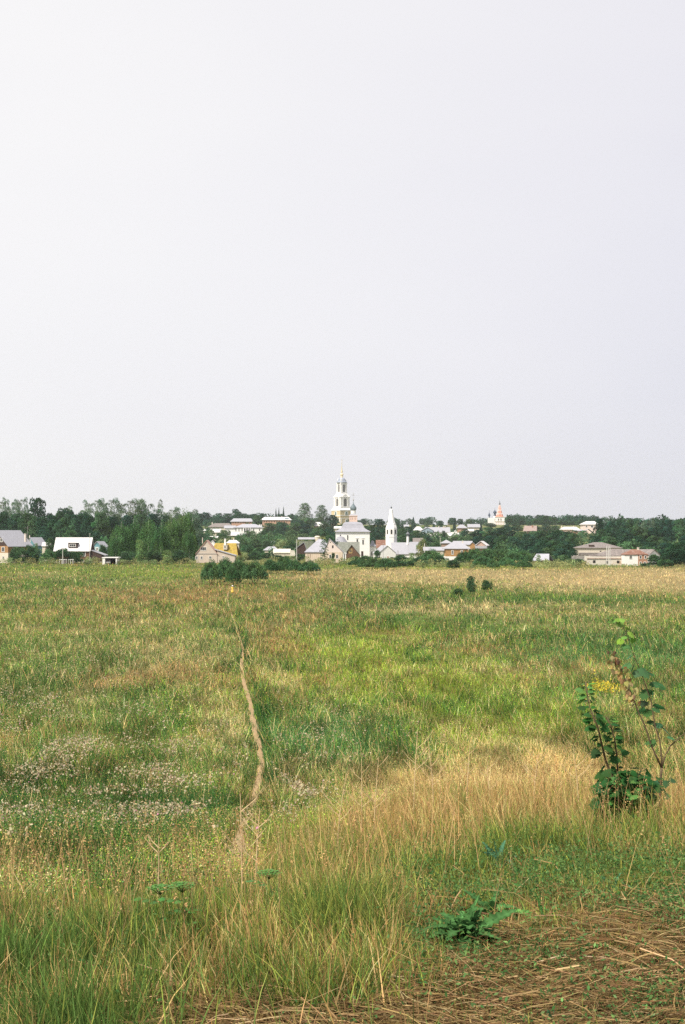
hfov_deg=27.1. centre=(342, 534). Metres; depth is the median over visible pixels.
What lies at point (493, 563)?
willow shrub
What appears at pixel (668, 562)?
shrub
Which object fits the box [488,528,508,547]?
broadleaf tree
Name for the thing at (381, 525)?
broadleaf tree
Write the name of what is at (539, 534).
broadleaf tree
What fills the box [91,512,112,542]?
broadleaf tree
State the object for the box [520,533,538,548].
broadleaf tree
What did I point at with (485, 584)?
shrub
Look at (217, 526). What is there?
old house
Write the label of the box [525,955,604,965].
twig
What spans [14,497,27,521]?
aspen tree
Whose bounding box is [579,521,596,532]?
villa
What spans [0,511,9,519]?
broadleaf tree
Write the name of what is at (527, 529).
log house
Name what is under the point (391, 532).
bell tower
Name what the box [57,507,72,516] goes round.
broadleaf tree
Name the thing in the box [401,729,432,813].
dry stalk
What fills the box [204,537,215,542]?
broadleaf tree
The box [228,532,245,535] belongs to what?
annex
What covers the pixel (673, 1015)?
hay
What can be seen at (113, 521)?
broadleaf tree
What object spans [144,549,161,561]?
shrub
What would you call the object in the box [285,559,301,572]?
willow shrub
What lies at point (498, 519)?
tented church
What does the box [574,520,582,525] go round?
broadleaf tree
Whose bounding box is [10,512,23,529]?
broadleaf tree
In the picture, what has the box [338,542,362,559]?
log house
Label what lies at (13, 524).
broadleaf tree
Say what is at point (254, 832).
dry stalk
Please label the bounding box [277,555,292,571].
willow shrub
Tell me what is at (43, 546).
shed
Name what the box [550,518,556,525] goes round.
broadleaf tree
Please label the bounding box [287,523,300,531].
broadleaf tree
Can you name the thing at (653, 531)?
broadleaf tree
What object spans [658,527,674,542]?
broadleaf tree
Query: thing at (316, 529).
broadleaf tree
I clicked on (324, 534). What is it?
broadleaf tree
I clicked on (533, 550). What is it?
broadleaf tree
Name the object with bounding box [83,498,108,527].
aspen tree
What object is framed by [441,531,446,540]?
broadleaf tree
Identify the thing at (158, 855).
dry stalk
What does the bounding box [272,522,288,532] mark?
broadleaf tree
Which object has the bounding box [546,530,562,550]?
broadleaf tree
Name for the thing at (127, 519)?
broadleaf tree
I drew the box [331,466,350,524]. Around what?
monastery tower
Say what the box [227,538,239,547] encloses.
house
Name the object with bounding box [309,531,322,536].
broadleaf tree
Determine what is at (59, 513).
broadleaf tree
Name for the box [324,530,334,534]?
broadleaf tree
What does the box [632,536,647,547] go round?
broadleaf tree
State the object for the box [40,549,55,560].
willow shrub
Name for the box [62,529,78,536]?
broadleaf tree
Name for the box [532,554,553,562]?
shed
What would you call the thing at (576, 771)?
dry stalk
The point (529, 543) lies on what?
broadleaf tree
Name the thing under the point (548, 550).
broadleaf tree
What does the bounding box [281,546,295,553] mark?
broadleaf tree
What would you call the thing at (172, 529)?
birch tree
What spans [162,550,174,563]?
young tree
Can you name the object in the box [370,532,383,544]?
broadleaf tree
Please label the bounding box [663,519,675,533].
broadleaf tree
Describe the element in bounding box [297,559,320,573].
willow shrub
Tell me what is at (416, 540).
old barn
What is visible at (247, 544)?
shrub
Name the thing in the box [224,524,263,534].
manor house
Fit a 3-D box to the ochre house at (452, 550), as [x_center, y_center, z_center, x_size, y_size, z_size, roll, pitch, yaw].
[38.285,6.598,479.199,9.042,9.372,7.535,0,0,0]
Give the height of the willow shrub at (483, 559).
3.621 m
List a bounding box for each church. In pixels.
[335,522,375,557]
[349,499,357,521]
[488,502,505,524]
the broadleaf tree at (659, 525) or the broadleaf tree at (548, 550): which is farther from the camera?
the broadleaf tree at (659, 525)
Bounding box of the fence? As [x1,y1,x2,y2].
[59,559,73,563]
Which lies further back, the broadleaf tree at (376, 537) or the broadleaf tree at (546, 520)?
the broadleaf tree at (546, 520)
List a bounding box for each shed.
[42,542,51,560]
[273,549,295,556]
[294,542,306,560]
[423,547,443,554]
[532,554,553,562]
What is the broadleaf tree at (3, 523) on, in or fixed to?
on the ground at (380, 585)
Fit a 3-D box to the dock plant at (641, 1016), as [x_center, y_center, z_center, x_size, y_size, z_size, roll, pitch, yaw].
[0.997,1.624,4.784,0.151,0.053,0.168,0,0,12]
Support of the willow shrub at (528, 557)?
on the ground at (380, 585)
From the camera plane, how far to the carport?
438.75 m
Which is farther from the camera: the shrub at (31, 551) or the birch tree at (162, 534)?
the birch tree at (162, 534)
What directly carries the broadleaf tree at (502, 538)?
on the ground at (380, 585)
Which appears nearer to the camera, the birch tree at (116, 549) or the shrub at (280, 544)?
the birch tree at (116, 549)
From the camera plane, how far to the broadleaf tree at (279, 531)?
1075.30 m
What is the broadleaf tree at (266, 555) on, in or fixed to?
on the ground at (380, 585)
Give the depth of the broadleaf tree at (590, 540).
641.88 m
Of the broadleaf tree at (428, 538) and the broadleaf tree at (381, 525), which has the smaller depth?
the broadleaf tree at (428, 538)
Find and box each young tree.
[135,540,144,563]
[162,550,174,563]
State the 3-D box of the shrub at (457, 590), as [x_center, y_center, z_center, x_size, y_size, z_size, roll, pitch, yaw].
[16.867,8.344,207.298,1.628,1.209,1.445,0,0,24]
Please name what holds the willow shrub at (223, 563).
on the ground at (380, 585)
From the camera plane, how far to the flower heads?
49.76 m
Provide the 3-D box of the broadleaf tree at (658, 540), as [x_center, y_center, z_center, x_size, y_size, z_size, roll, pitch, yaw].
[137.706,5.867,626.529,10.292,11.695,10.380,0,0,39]
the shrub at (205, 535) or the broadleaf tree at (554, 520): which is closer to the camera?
the shrub at (205, 535)
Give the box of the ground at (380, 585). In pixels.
[0,525,684,1023]
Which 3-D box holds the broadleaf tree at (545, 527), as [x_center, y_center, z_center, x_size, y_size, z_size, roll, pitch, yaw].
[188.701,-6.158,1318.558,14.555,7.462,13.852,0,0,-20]
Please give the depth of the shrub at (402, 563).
394.53 m
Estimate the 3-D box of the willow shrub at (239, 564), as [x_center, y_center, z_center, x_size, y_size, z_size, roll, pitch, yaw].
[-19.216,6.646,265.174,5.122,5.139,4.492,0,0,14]
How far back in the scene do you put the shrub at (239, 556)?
475.05 m
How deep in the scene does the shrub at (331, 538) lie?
690.49 m
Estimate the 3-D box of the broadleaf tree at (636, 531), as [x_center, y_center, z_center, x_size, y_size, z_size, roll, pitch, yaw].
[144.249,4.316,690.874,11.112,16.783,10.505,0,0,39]
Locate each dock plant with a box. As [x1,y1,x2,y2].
[407,895,535,954]
[412,936,452,962]
[446,888,521,921]
[466,840,516,868]
[509,892,570,927]
[543,1010,568,1021]
[591,873,633,889]
[620,1009,656,1023]
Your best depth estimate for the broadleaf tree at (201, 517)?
1492.98 m
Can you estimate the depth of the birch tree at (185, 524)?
480.96 m
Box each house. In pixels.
[0,530,32,562]
[28,535,44,556]
[53,537,108,561]
[94,541,107,550]
[195,538,236,562]
[208,522,230,529]
[210,529,220,535]
[214,539,241,561]
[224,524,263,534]
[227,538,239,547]
[264,546,276,555]
[298,536,319,548]
[305,538,346,562]
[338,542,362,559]
[420,526,453,537]
[442,541,469,561]
[453,541,474,549]
[456,525,466,532]
[467,524,479,532]
[475,541,489,550]
[523,525,537,532]
[559,526,578,531]
[573,529,592,534]
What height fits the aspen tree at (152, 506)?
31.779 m
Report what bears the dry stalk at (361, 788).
on the ground at (380, 585)
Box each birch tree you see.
[107,521,135,553]
[108,535,122,556]
[124,516,145,557]
[135,517,160,553]
[149,520,172,554]
[159,515,181,552]
[173,507,197,550]
[180,529,197,557]
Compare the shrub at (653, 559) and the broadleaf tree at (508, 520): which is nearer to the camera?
the shrub at (653, 559)
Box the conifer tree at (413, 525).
[410,517,415,530]
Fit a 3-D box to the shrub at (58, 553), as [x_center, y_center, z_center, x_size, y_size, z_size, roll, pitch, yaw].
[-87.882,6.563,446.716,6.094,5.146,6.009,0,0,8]
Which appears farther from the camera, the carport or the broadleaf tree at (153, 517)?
the broadleaf tree at (153, 517)
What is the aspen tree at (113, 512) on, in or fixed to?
on the ground at (380, 585)
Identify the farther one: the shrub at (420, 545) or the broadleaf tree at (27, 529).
the shrub at (420, 545)
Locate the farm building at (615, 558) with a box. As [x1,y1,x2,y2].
[584,549,624,564]
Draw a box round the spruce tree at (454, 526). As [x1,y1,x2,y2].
[452,518,456,531]
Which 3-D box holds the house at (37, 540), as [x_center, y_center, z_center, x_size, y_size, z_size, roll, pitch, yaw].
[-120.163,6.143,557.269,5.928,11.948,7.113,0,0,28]
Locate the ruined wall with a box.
[571,555,585,560]
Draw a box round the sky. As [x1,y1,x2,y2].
[0,0,684,524]
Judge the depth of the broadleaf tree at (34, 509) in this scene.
753.93 m
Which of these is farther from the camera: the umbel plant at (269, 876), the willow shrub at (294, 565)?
the willow shrub at (294, 565)
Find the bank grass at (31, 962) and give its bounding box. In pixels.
[0,770,684,1023]
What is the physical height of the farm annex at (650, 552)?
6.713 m
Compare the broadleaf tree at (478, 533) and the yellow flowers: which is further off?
the broadleaf tree at (478, 533)
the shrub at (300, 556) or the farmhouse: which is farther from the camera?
the shrub at (300, 556)
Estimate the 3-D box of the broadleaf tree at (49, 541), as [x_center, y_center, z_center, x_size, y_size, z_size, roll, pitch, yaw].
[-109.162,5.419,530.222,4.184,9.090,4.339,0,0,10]
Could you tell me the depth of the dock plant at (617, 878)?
7.00 m
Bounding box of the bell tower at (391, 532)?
[385,507,396,547]
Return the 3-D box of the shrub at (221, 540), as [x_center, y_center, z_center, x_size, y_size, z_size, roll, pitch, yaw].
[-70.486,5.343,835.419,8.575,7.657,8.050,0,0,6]
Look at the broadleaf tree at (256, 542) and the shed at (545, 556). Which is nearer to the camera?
the shed at (545, 556)
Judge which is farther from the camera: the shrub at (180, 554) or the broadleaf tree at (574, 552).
the broadleaf tree at (574, 552)
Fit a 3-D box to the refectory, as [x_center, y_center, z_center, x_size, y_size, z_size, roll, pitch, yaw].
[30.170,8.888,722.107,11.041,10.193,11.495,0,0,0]
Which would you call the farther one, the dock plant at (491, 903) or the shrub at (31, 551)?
the shrub at (31, 551)
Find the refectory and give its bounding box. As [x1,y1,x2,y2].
[391,542,409,557]
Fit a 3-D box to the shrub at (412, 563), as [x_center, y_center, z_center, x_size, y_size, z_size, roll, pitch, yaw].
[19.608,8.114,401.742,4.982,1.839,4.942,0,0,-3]
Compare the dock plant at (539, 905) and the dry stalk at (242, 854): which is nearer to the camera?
the dock plant at (539, 905)
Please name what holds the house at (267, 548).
on the ground at (380, 585)
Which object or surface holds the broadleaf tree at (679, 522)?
on the ground at (380, 585)
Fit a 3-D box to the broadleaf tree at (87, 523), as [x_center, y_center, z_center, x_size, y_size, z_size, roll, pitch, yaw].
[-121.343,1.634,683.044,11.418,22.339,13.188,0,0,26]
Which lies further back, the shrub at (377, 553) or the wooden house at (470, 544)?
the shrub at (377, 553)
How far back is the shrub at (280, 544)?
769.96 m
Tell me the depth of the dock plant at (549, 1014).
4.72 m
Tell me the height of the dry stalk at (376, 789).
0.803 m
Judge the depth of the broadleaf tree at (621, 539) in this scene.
626.11 m
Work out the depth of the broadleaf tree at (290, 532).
1059.08 m
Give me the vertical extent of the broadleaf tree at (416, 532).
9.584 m
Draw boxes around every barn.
[376,540,385,548]
[412,538,422,541]
[573,542,621,555]
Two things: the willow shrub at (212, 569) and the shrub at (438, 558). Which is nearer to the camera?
the willow shrub at (212, 569)
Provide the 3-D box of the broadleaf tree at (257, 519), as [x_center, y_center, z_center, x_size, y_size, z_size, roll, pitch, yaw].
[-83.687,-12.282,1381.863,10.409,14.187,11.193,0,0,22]
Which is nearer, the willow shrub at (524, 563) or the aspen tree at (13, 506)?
the willow shrub at (524, 563)
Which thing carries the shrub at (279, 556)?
on the ground at (380, 585)
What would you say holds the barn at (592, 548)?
on the ground at (380, 585)
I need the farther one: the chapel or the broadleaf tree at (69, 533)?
the chapel
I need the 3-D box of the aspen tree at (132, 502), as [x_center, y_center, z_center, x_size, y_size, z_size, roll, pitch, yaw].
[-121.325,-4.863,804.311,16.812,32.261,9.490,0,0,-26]
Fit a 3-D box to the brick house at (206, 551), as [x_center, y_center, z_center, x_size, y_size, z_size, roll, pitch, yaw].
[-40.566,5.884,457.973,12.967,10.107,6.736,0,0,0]
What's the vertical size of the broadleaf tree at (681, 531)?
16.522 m
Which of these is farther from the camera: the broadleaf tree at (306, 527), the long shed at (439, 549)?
the broadleaf tree at (306, 527)
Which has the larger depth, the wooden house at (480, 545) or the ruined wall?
the wooden house at (480, 545)
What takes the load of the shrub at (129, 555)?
on the ground at (380, 585)
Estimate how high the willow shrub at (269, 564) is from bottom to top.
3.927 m
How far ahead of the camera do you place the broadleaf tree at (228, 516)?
1493.79 m
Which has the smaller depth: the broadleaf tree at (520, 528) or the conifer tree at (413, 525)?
the conifer tree at (413, 525)
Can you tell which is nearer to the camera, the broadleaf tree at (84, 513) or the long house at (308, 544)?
the long house at (308, 544)
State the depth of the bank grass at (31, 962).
5.92 m
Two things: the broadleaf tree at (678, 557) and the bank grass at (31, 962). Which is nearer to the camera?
the bank grass at (31, 962)
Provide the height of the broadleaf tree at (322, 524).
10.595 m
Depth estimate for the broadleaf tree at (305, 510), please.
1444.39 m
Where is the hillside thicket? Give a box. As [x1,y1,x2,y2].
[38,522,684,560]
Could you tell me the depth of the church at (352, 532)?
723.21 m
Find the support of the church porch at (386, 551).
on the ground at (380, 585)
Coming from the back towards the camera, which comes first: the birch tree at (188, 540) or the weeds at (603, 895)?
the birch tree at (188, 540)
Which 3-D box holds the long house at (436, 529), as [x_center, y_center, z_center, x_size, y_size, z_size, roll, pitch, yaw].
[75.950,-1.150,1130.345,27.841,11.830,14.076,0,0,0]
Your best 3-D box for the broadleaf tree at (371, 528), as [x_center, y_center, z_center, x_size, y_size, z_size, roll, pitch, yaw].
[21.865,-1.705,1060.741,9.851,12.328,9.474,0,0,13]
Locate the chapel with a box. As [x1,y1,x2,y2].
[406,532,421,557]
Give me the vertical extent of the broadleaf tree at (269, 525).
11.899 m
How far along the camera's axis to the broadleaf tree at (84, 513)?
754.89 m
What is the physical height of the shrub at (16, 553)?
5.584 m
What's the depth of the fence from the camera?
443.70 m
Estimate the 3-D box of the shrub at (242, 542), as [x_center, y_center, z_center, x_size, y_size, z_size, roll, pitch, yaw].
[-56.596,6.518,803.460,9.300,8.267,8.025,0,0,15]
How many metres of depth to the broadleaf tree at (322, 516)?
1477.23 m
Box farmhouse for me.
[621,547,647,565]
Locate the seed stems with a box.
[0,743,684,970]
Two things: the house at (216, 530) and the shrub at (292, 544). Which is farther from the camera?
the house at (216, 530)
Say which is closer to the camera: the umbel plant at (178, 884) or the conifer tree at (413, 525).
the umbel plant at (178, 884)
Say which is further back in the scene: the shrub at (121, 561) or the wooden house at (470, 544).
the wooden house at (470, 544)
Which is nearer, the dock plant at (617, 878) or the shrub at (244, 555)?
the dock plant at (617, 878)
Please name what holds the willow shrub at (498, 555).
on the ground at (380, 585)
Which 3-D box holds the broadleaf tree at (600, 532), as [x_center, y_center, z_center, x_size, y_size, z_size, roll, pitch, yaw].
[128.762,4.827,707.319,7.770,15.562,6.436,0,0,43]
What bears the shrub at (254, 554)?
on the ground at (380, 585)
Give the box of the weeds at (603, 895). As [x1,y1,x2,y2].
[0,789,684,1023]
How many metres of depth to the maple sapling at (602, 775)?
10.34 m
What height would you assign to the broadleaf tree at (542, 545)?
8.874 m
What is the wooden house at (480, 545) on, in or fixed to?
on the ground at (380, 585)
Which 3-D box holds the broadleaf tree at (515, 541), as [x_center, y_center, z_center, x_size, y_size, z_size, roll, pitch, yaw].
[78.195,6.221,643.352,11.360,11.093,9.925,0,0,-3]
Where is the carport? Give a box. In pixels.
[102,557,120,563]
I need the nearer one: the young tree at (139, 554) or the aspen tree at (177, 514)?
the young tree at (139, 554)
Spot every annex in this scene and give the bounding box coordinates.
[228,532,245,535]
[639,549,659,562]
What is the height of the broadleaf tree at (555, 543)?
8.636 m
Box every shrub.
[9,546,26,562]
[23,544,40,562]
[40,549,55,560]
[53,548,71,561]
[68,551,83,562]
[99,544,109,556]
[117,559,131,564]
[120,551,135,561]
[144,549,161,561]
[170,549,190,561]
[199,533,209,542]
[200,558,223,584]
[214,556,231,579]
[216,538,227,542]
[224,565,240,583]
[229,558,248,581]
[236,555,244,560]
[238,539,248,548]
[241,543,254,551]
[241,552,249,559]
[241,558,267,583]
[247,551,261,560]
[253,547,264,559]
[260,539,275,547]
[263,557,277,572]
[269,561,284,572]
[272,555,284,560]
[274,539,288,548]
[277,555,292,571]
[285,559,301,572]
[286,540,297,547]
[295,554,304,560]
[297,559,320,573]
[326,534,339,545]
[346,559,362,565]
[357,559,373,568]
[359,555,370,559]
[365,556,383,566]
[374,549,380,557]
[375,557,396,569]
[394,555,406,560]
[395,561,406,566]
[406,561,418,566]
[415,539,427,556]
[419,549,440,561]
[433,556,448,564]
[446,559,460,568]
[453,588,462,594]
[455,550,473,562]
[466,576,476,592]
[468,548,483,557]
[472,555,491,565]
[477,547,498,560]
[481,580,492,589]
[486,558,499,567]
[489,548,508,561]
[499,557,515,567]
[502,551,524,561]
[514,559,532,568]
[519,550,533,562]
[646,554,664,565]
[657,559,673,565]
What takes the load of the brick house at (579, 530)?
on the ground at (380, 585)
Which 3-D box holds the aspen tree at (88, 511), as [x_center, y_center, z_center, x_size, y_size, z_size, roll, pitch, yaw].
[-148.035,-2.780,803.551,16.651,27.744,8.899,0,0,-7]
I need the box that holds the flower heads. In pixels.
[0,609,674,837]
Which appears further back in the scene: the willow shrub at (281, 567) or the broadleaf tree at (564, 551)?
the broadleaf tree at (564, 551)
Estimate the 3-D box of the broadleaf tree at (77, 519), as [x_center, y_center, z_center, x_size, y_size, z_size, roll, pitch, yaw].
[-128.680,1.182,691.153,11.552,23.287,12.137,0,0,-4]
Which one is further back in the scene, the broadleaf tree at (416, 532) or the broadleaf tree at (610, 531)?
the broadleaf tree at (416, 532)
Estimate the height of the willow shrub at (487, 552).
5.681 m
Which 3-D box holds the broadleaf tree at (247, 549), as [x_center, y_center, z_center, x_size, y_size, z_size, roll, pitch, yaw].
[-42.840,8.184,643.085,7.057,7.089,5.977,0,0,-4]
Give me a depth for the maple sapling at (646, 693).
11.20 m
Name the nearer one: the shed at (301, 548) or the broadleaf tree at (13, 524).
the shed at (301, 548)
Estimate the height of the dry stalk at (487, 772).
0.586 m
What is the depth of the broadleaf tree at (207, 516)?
1493.14 m
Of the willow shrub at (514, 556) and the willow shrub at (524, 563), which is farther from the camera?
the willow shrub at (514, 556)
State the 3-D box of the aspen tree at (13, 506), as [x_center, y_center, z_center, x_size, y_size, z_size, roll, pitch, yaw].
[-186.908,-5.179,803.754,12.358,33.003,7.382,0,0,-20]
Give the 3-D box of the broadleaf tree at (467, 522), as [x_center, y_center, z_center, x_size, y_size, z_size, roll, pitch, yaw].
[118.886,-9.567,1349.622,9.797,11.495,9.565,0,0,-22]
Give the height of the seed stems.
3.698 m
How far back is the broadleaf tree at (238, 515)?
1492.92 m
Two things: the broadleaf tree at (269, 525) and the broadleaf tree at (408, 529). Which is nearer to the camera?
the broadleaf tree at (408, 529)
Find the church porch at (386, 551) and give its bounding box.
[373,545,396,558]
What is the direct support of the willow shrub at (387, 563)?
on the ground at (380, 585)
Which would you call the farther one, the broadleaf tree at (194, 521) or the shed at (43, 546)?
the broadleaf tree at (194, 521)
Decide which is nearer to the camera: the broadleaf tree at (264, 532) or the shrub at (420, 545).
the shrub at (420, 545)
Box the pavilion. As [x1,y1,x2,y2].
[441,540,451,546]
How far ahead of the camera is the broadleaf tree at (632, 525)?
762.35 m
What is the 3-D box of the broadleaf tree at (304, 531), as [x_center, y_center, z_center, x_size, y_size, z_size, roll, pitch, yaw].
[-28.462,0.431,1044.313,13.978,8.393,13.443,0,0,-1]
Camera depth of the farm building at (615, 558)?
421.07 m
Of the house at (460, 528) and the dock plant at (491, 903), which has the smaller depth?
the dock plant at (491, 903)
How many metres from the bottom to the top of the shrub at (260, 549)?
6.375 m
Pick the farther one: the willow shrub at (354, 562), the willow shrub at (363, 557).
the willow shrub at (363, 557)
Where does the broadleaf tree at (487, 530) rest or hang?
on the ground at (380, 585)
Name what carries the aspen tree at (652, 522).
on the ground at (380, 585)
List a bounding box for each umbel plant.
[132,884,186,926]
[157,881,200,937]
[245,869,281,903]
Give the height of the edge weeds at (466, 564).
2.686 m
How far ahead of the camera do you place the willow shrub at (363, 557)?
442.38 m
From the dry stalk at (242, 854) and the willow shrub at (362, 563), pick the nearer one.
the dry stalk at (242, 854)
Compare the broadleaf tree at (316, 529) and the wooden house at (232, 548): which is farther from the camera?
the broadleaf tree at (316, 529)
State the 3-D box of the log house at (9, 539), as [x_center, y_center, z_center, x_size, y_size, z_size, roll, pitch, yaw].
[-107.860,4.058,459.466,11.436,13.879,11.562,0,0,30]
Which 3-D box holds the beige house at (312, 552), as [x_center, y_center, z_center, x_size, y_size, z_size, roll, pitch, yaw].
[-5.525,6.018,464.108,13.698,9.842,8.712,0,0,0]
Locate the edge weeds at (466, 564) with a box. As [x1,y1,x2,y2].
[0,556,684,568]
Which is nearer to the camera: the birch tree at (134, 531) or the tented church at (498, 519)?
the birch tree at (134, 531)
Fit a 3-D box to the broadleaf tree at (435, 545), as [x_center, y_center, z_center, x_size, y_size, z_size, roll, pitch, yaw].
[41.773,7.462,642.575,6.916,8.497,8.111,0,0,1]
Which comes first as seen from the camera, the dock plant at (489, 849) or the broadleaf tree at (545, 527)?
the dock plant at (489, 849)
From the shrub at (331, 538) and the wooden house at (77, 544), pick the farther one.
the shrub at (331, 538)
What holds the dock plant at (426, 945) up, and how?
on the ground at (380, 585)
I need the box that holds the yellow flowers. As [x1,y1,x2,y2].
[580,669,620,697]
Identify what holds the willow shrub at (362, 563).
on the ground at (380, 585)
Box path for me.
[220,586,263,868]
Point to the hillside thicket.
(238, 537)
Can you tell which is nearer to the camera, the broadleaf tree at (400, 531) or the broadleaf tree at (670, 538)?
the broadleaf tree at (670, 538)
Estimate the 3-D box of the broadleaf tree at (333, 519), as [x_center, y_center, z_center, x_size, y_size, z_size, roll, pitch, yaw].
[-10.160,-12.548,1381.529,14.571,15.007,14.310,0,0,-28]
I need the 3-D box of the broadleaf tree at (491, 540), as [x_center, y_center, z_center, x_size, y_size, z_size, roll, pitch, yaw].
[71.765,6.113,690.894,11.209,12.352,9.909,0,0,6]
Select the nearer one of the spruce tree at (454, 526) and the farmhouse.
the farmhouse
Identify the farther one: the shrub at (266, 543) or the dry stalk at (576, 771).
the shrub at (266, 543)
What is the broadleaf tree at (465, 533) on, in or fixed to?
on the ground at (380, 585)
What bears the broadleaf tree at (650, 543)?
on the ground at (380, 585)
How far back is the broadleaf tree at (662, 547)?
529.66 m
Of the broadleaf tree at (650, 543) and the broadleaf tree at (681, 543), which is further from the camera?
the broadleaf tree at (650, 543)
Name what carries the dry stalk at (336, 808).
on the ground at (380, 585)
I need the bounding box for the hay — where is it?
[0,857,684,1023]
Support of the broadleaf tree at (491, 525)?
on the ground at (380, 585)
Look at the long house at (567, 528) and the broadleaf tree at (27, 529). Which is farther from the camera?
the long house at (567, 528)
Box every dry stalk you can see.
[144,834,168,896]
[220,785,268,893]
[238,806,274,878]
[322,773,350,845]
[347,762,377,828]
[357,756,390,830]
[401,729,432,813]
[417,739,445,800]
[460,745,476,795]
[479,760,499,790]
[522,751,547,798]
[559,747,594,814]
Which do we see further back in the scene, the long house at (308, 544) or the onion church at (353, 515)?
the onion church at (353, 515)
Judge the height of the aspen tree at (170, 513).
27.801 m
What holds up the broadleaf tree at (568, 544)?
on the ground at (380, 585)
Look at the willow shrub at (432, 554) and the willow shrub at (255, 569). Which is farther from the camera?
the willow shrub at (432, 554)
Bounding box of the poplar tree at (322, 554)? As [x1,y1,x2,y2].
[319,539,327,561]
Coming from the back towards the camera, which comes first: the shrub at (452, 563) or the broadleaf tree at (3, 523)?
the broadleaf tree at (3, 523)
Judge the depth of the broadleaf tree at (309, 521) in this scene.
1412.33 m
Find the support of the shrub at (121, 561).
on the ground at (380, 585)
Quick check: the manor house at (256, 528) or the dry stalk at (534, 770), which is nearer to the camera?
the dry stalk at (534, 770)
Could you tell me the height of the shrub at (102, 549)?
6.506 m
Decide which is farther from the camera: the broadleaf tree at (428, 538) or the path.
the broadleaf tree at (428, 538)
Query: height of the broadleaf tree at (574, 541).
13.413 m
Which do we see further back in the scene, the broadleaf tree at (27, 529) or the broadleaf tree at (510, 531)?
the broadleaf tree at (510, 531)
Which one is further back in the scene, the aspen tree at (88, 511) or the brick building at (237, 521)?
the brick building at (237, 521)
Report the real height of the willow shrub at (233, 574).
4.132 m
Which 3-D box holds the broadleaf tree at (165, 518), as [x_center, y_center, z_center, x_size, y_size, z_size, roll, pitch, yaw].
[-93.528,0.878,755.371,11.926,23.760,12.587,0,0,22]
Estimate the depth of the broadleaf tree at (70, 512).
770.36 m
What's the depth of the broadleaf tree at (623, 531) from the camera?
689.94 m
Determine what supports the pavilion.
on the ground at (380, 585)
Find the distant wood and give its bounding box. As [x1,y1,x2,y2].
[42,512,684,536]
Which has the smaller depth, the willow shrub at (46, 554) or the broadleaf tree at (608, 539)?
the willow shrub at (46, 554)
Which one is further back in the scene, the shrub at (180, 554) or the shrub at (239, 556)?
the shrub at (239, 556)
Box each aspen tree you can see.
[0,499,11,524]
[2,497,20,516]
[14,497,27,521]
[67,506,91,516]
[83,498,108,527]
[95,497,122,523]
[114,498,141,529]
[139,499,163,528]
[158,507,181,552]
[172,506,202,548]
[642,517,654,534]
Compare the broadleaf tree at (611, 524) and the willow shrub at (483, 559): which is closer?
the willow shrub at (483, 559)
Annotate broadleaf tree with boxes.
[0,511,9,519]
[0,514,10,529]
[2,517,22,529]
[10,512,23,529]
[17,512,39,538]
[28,497,52,536]
[34,516,47,534]
[38,529,54,540]
[44,515,61,542]
[45,538,54,552]
[52,517,75,541]
[53,511,69,537]
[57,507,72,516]
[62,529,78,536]
[64,510,74,531]
[70,514,86,536]
[76,511,90,528]
[77,515,97,536]
[87,530,105,543]
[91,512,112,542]
[103,516,121,545]
[120,515,137,540]
[134,498,149,519]
[134,514,152,538]
[140,513,160,533]
[158,514,172,540]
[191,520,202,544]
[196,513,204,525]
[200,512,211,524]
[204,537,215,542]
[222,513,231,523]
[233,511,242,517]
[241,545,253,557]
[248,539,260,547]
[252,515,261,525]
[258,530,272,536]
[259,553,272,559]
[262,523,276,533]
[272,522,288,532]
[272,529,284,536]
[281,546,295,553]
[284,531,296,537]
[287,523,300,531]
[294,503,312,523]
[295,530,310,540]
[297,523,313,534]
[305,518,316,525]
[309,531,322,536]
[312,527,323,530]
[314,505,329,521]
[319,522,328,529]
[320,531,328,540]
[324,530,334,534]
[325,515,340,526]
[367,525,376,533]
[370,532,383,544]
[373,519,385,537]
[397,528,405,539]
[397,535,406,541]
[404,526,412,539]
[410,530,420,537]
[423,535,434,544]
[428,542,440,546]
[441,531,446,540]
[461,529,469,537]
[463,519,469,527]
[468,530,483,541]
[472,537,484,548]
[480,527,494,542]
[484,535,497,549]
[486,523,495,526]
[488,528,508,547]
[493,535,511,549]
[499,526,518,539]
[505,516,513,524]
[507,537,525,549]
[511,532,527,545]
[513,525,523,530]
[514,517,526,524]
[517,540,535,550]
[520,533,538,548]
[526,546,542,557]
[531,519,538,524]
[531,530,553,545]
[533,539,550,549]
[539,547,555,556]
[540,515,553,525]
[540,524,553,531]
[545,540,563,553]
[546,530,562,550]
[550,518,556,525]
[552,548,569,558]
[555,541,574,552]
[557,531,575,547]
[565,533,580,548]
[568,549,579,558]
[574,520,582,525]
[588,535,601,542]
[592,518,605,539]
[596,529,605,540]
[598,536,617,545]
[600,527,617,545]
[604,521,616,536]
[613,535,630,545]
[614,520,628,539]
[615,528,633,540]
[621,518,637,533]
[628,527,648,543]
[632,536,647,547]
[642,542,657,548]
[643,527,661,541]
[643,535,664,546]
[655,543,672,558]
[656,519,667,533]
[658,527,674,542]
[660,544,684,564]
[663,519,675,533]
[663,536,675,544]
[672,519,684,538]
[672,527,684,540]
[673,540,684,563]
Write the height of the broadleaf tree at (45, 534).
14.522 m
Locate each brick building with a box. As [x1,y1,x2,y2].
[230,518,253,525]
[262,516,291,526]
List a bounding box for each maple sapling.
[574,682,664,824]
[606,618,684,810]

